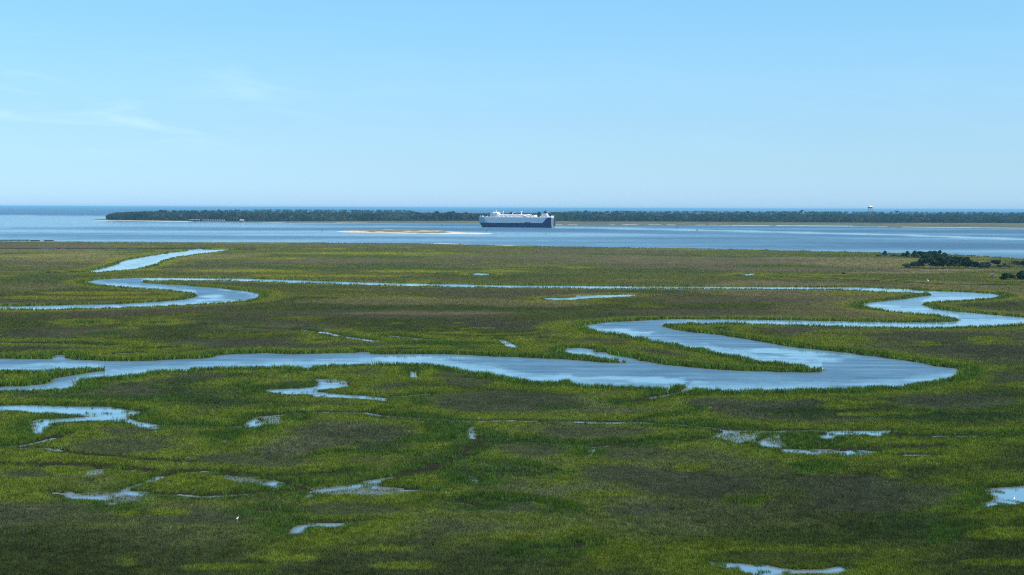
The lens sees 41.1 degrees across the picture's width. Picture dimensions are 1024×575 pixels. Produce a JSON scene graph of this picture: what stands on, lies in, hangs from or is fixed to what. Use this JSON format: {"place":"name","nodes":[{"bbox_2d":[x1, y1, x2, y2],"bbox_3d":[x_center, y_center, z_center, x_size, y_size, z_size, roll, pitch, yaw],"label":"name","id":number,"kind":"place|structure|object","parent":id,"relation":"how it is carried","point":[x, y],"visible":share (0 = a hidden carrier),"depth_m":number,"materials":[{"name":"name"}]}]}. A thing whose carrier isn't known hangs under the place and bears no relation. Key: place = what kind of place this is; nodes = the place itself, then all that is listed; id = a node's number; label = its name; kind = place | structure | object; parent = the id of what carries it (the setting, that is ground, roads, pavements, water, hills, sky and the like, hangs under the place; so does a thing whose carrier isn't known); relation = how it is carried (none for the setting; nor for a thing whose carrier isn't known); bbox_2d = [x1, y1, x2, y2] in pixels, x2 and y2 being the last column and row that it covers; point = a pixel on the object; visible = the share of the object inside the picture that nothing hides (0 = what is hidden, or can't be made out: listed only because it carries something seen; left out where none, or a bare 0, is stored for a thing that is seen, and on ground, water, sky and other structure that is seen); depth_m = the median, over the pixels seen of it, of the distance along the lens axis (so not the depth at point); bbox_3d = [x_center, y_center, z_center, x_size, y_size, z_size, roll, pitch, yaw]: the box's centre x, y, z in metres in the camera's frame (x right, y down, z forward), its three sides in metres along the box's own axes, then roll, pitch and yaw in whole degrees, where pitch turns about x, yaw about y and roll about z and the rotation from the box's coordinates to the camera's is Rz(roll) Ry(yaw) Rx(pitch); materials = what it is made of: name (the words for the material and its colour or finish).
{"place":"outdoors","nodes":[
{"label":"outdoors","id":0,"kind":"place"},
{"bbox_2d":[338,229,493,233],"bbox_3d":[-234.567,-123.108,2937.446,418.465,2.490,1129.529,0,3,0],"label":"sand terrain","id":1,"kind":"structure","parent":0,"point":[409,231],"depth_m":2725.15,"materials":[{"name":"beige sand"}]},
{"bbox_2d":[0,241,1023,574],"bbox_3d":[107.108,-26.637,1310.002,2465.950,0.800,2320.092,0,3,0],"label":"ground","id":2,"kind":"structure","parent":0,"point":[244,246],"depth_m":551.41,"materials":[{"name":"green plant"}]},
{"bbox_2d":[911,251,918,257],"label":"evergreen tree","id":3,"kind":"object","parent":2,"relation":"on","point":[914,253],"visible":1,"depth_m":1382.11,"materials":[{"name":"green plant"}]},
{"bbox_2d":[910,261,921,266],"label":"evergreen tree","id":4,"kind":"object","parent":2,"relation":"on","point":[916,263],"visible":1,"depth_m":1139.58,"materials":[{"name":"green plant"}]},
{"bbox_2d":[918,258,927,266],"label":"evergreen tree","id":5,"kind":"object","parent":2,"relation":"on","point":[921,260],"visible":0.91,"depth_m":1139.96,"materials":[{"name":"green plant"}]},
{"bbox_2d":[919,254,932,264],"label":"evergreen tree","id":6,"kind":"object","parent":2,"relation":"on","point":[925,256],"visible":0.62,"depth_m":1191.08,"materials":[{"name":"green plant"}]},
{"bbox_2d":[925,257,939,268],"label":"evergreen tree","id":7,"kind":"object","parent":2,"relation":"on","point":[931,260],"visible":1,"depth_m":1125.26,"materials":[{"name":"green plant"}]},
{"bbox_2d":[931,252,939,259],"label":"evergreen tree","id":8,"kind":"object","parent":2,"relation":"on","point":[934,254],"visible":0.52,"depth_m":1191.94,"materials":[{"name":"green plant"}]},
{"bbox_2d":[932,256,945,268],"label":"evergreen tree","id":9,"kind":"object","parent":2,"relation":"on","point":[940,260],"visible":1,"depth_m":1125.95,"materials":[{"name":"green plant"}]},
{"bbox_2d":[938,255,949,268],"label":"evergreen tree","id":10,"kind":"object","parent":2,"relation":"on","point":[946,260],"visible":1,"depth_m":1126.23,"materials":[{"name":"green plant"}]},
{"bbox_2d":[946,258,955,267],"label":"evergreen tree","id":11,"kind":"object","parent":2,"relation":"on","point":[949,264],"visible":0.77,"depth_m":1134.05,"materials":[{"name":"green plant"}]},
{"bbox_2d":[950,258,957,266],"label":"evergreen tree","id":12,"kind":"object","parent":2,"relation":"on","point":[955,264],"visible":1,"depth_m":1134.10,"materials":[{"name":"green plant"}]},
{"bbox_2d":[953,256,962,266],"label":"evergreen tree","id":13,"kind":"object","parent":2,"relation":"on","point":[959,259],"visible":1,"depth_m":1135.36,"materials":[{"name":"green plant"}]},
{"bbox_2d":[957,257,970,267],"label":"evergreen tree","id":14,"kind":"object","parent":2,"relation":"on","point":[966,260],"visible":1,"depth_m":1135.14,"materials":[{"name":"green plant"}]},
{"bbox_2d":[963,260,974,266],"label":"evergreen tree","id":15,"kind":"object","parent":2,"relation":"on","point":[968,265],"visible":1,"depth_m":1135.97,"materials":[{"name":"green plant"}]},
{"bbox_2d":[977,262,986,267],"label":"evergreen tree","id":16,"kind":"object","parent":2,"relation":"on","point":[981,264],"visible":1,"depth_m":1136.58,"materials":[{"name":"green plant"}]},
{"bbox_2d":[991,260,1000,264],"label":"evergreen tree","id":17,"kind":"object","parent":2,"relation":"on","point":[997,262],"visible":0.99,"depth_m":1171.10,"materials":[{"name":"green plant"}]},
{"bbox_2d":[1002,272,1013,278],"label":"evergreen tree","id":18,"kind":"object","parent":2,"relation":"on","point":[1006,275],"visible":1,"depth_m":951.40,"materials":[{"name":"green plant"}]},
{"bbox_2d":[1011,261,1020,265],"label":"evergreen tree","id":19,"kind":"object","parent":2,"relation":"on","point":[1015,262],"visible":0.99,"depth_m":1189.78,"materials":[{"name":"green plant"}]},
{"bbox_2d":[1016,270,1023,279],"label":"evergreen tree","id":20,"kind":"object","parent":2,"relation":"on","point":[1020,274],"visible":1,"depth_m":953.71,"materials":[{"name":"green plant"}]},
{"bbox_2d":[0,207,1023,574],"bbox_3d":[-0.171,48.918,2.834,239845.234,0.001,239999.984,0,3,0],"label":"water","id":21,"kind":"structure","parent":0,"point":[82,225],"depth_m":753.80,"materials":[{"name":"blue liquid"}]},
{"bbox_2d":[479,210,555,227],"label":"cargo ship","id":22,"kind":"object","parent":21,"relation":"on","point":[521,220],"visible":0.97,"depth_m":3476.06,"materials":[{"name":"white paint"}]},
{"bbox_2d":[0,0,1023,210],"label":"sky","id":23,"kind":"structure","parent":0,"point":[439,104],"materials":[{"name":"blue"}]},
{"bbox_2d":[93,216,1023,227],"bbox_3d":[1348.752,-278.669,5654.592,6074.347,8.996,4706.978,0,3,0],"label":"terrain","id":24,"kind":"structure","parent":0,"point":[952,225],"depth_m":4483.45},
{"bbox_2d":[106,209,1023,222],"bbox_3d":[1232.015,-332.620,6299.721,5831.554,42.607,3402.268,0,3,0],"label":"forest","id":25,"kind":"object","parent":24,"relation":"on","point":[410,215],"visible":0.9,"depth_m":5109.20,"materials":[{"name":"green plant"}]}
]}

